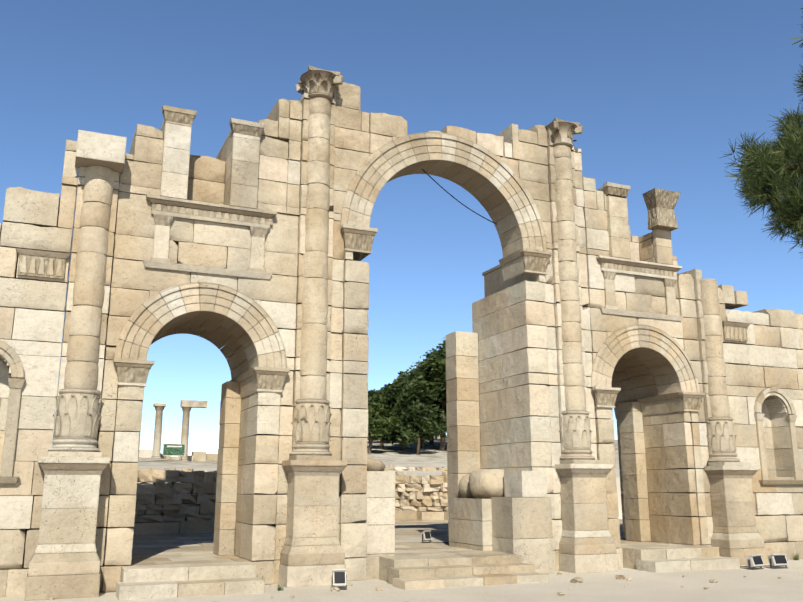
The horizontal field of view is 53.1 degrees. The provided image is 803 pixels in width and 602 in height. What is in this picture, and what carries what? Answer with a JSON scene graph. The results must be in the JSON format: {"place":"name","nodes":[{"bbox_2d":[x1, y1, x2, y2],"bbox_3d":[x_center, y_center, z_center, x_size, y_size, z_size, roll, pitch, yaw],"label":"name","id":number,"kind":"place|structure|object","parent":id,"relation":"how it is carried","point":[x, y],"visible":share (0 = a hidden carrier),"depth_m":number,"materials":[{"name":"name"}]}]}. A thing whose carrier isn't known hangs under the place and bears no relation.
{"place":"outdoors","nodes":[
{"label":"outdoors","id":0,"kind":"place"},
{"bbox_2d":[0,435,802,601],"bbox_3d":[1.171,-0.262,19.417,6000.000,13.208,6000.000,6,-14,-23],"label":"ground","id":1,"kind":"structure","parent":0,"point":[765,584],"depth_m":15.73,"materials":[{"name":"beige sand"}]},
{"bbox_2d":[24,130,126,600],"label":"column","id":2,"kind":"structure","parent":1,"relation":"on","point":[64,562],"depth_m":15.20,"materials":[{"name":"stone"}]},
{"bbox_2d":[162,444,185,455],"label":"sign","id":3,"kind":"object","parent":1,"relation":"on","point":[173,449],"visible":1,"depth_m":66.24,"materials":[{"name":"green metal"}]},
{"bbox_2d":[139,450,217,460],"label":"ruin wall","id":4,"kind":"structure","parent":1,"relation":"on","point":[199,456],"depth_m":89.31,"materials":[{"name":"stone"}]},
{"bbox_2d":[151,400,207,460],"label":"columns","id":5,"kind":"structure","parent":1,"relation":"on","point":[186,406],"depth_m":85.40,"materials":[{"name":"stone"}]},
{"bbox_2d":[133,464,447,534],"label":"rubble wall","id":6,"kind":"structure","parent":1,"relation":"on","point":[169,497],"depth_m":26.25,"materials":[{"name":"stone"}]},
{"bbox_2d":[278,65,347,587],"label":"column","id":7,"kind":"structure","parent":1,"relation":"on","point":[312,553],"depth_m":17.12,"materials":[{"name":"stone"}]},
{"bbox_2d":[331,569,346,589],"bbox_3d":[-1.209,5.401,15.605,0.292,0.377,0.238,3,-13,-11],"label":"floodlight","id":8,"kind":"object","parent":1,"relation":"on","point":[339,577],"visible":0.88,"depth_m":15.55,"materials":[{"name":"grey"}]},
{"bbox_2d":[368,389,376,396],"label":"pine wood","id":9,"kind":"object","parent":1,"relation":"on","point":[370,392],"visible":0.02,"depth_m":81.67,"materials":[{"name":"green plant"}]},
{"bbox_2d":[366,401,389,437],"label":"hill tree","id":10,"kind":"object","parent":1,"relation":"on","point":[380,409],"visible":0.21,"depth_m":60.56,"materials":[{"name":"green plant"}]},
{"bbox_2d":[368,390,395,448],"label":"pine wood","id":11,"kind":"object","parent":1,"relation":"on","point":[377,396],"visible":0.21,"depth_m":62.02,"materials":[{"name":"green plant"}]},
{"bbox_2d":[367,404,403,453],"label":"hill tree","id":12,"kind":"object","parent":1,"relation":"on","point":[378,425],"visible":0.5,"depth_m":56.88,"materials":[{"name":"green plant"}]},
{"bbox_2d":[379,383,395,443],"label":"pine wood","id":13,"kind":"object","parent":1,"relation":"on","point":[384,389],"visible":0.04,"depth_m":70.72,"materials":[{"name":"green plant"}]},
{"bbox_2d":[393,371,408,381],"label":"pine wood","id":14,"kind":"object","parent":1,"relation":"on","point":[401,375],"visible":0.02,"depth_m":84.32,"materials":[{"name":"green plant"}]},
{"bbox_2d":[0,82,802,596],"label":"gate wall","id":15,"kind":"structure","parent":1,"relation":"on","point":[516,324],"depth_m":18.30,"materials":[{"name":"beige stone"}]},
{"bbox_2d":[0,105,802,483],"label":"carved stone trim","id":16,"kind":"structure","parent":15,"relation":"attached to","point":[170,203],"depth_m":17.91,"materials":[{"name":"beige stone"}]},
{"bbox_2d":[114,132,699,401],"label":"arch voussoirs","id":17,"kind":"object","parent":15,"relation":"attached to","point":[635,361],"visible":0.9,"depth_m":19.99,"materials":[{"name":"stone"}]},
{"bbox_2d":[422,169,496,224],"bbox_3d":[1.586,-2.683,20.998,2.478,1.142,0.028,7,-15,-29],"label":"cable","id":18,"kind":"object","parent":17,"relation":"attached to","point":[457,200],"visible":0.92,"depth_m":20.88,"materials":[{"name":"black rubber"}]},
{"bbox_2d":[392,373,413,441],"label":"hill tree","id":19,"kind":"object","parent":1,"relation":"on","point":[396,380],"depth_m":73.92,"materials":[{"name":"green plant"}]},
{"bbox_2d":[383,379,426,450],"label":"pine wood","id":20,"kind":"object","parent":1,"relation":"on","point":[393,392],"visible":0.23,"depth_m":61.20,"materials":[{"name":"green plant"}]},
{"bbox_2d":[49,572,780,601],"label":"ground pebbles","id":21,"kind":"object","parent":1,"relation":"on","point":[573,580],"visible":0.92,"depth_m":16.55,"materials":[{"name":"stone"}]},
{"bbox_2d":[394,375,443,454],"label":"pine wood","id":22,"kind":"object","parent":1,"relation":"on","point":[413,399],"visible":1,"depth_m":57.15,"materials":[{"name":"green plant"}]},
{"bbox_2d":[406,356,436,439],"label":"hill tree","id":23,"kind":"object","parent":1,"relation":"on","point":[416,367],"visible":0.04,"depth_m":81.42,"materials":[{"name":"green plant"}]},
{"bbox_2d":[403,366,446,448],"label":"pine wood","id":24,"kind":"object","parent":1,"relation":"on","point":[418,372],"visible":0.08,"depth_m":63.10,"materials":[{"name":"green plant"}]},
{"bbox_2d":[418,361,433,444],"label":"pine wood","id":25,"kind":"object","parent":1,"relation":"on","point":[431,442],"depth_m":68.97,"materials":[{"name":"green plant"}]},
{"bbox_2d":[116,545,739,599],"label":"steps","id":26,"kind":"structure","parent":1,"relation":"on","point":[235,578],"depth_m":16.34,"materials":[{"name":"stone"}]},
{"bbox_2d":[213,331,650,573],"bbox_3d":[1.536,3.527,20.203,11.848,6.092,3.510,6,-14,-23],"label":"passage masonry","id":27,"kind":"object","parent":1,"relation":"on","point":[517,519],"visible":0.88,"depth_m":19.06,"materials":[{"name":"stone"}]},
{"bbox_2d":[367,457,504,498],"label":"drums","id":28,"kind":"object","parent":27,"relation":"on","point":[482,484],"visible":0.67,"depth_m":19.53,"materials":[{"name":"stone"}]},
{"bbox_2d":[422,341,446,410],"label":"hill tree","id":29,"kind":"object","parent":1,"relation":"on","point":[439,368],"visible":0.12,"depth_m":62.22,"materials":[{"name":"green plant"}]},
{"bbox_2d":[424,350,446,450],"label":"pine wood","id":30,"kind":"object","parent":1,"relation":"on","point":[443,428],"visible":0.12,"depth_m":61.88,"materials":[{"name":"green plant"}]},
{"bbox_2d":[425,344,445,397],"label":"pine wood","id":31,"kind":"object","parent":1,"relation":"on","point":[435,353],"depth_m":68.36,"materials":[{"name":"green plant"}]},
{"bbox_2d":[426,340,445,356],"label":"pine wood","id":32,"kind":"object","parent":1,"relation":"on","point":[437,347],"depth_m":80.32,"materials":[{"name":"green plant"}]},
{"bbox_2d":[262,553,799,590],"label":"weed tufts","id":33,"kind":"object","parent":1,"relation":"on","point":[796,557],"visible":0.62,"depth_m":21.74,"materials":[{"name":"green plant"}]},
{"bbox_2d":[545,118,618,572],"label":"column","id":34,"kind":"structure","parent":1,"relation":"on","point":[587,543],"depth_m":19.64,"materials":[{"name":"stone"}]},
{"bbox_2d":[700,278,766,564],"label":"column","id":35,"kind":"structure","parent":1,"relation":"on","point":[735,534],"depth_m":21.17,"materials":[{"name":"stone"}]},
{"bbox_2d":[745,554,763,569],"bbox_3d":[8.536,6.300,19.418,0.440,0.342,0.244,8,-15,-30],"label":"floodlight","id":36,"kind":"object","parent":1,"relation":"on","point":[754,562],"visible":1,"depth_m":19.33,"materials":[{"name":"grey"}]},
{"bbox_2d":[720,8,802,258],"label":"pine tree","id":37,"kind":"object","parent":1,"relation":"on","point":[774,178],"visible":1,"depth_m":4.47,"materials":[{"name":"green plant"}]},
{"bbox_2d":[767,554,788,568],"bbox_3d":[9.199,6.352,19.642,0.462,0.342,0.244,4,-14,-18],"label":"floodlight","id":38,"kind":"object","parent":1,"relation":"on","point":[778,561],"visible":0.98,"depth_m":19.57,"materials":[{"name":"grey"}]},
{"bbox_2d":[0,519,802,596],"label":"plaza paving","id":39,"kind":"structure","parent":0,"point":[159,549],"depth_m":19.74,"materials":[{"name":"stone"}]},
{"bbox_2d":[421,530,430,542],"bbox_3d":[0.668,6.355,21.687,0.252,0.318,0.200,8,-15,-32],"label":"floodlight","id":40,"kind":"object","parent":39,"relation":"on","point":[426,535],"visible":1,"depth_m":21.62,"materials":[{"name":"grey"}]},
{"bbox_2d":[0,0,802,455],"label":"sky","id":41,"kind":"structure","parent":0,"point":[656,89],"materials":[{"name":"blue"}]}
]}

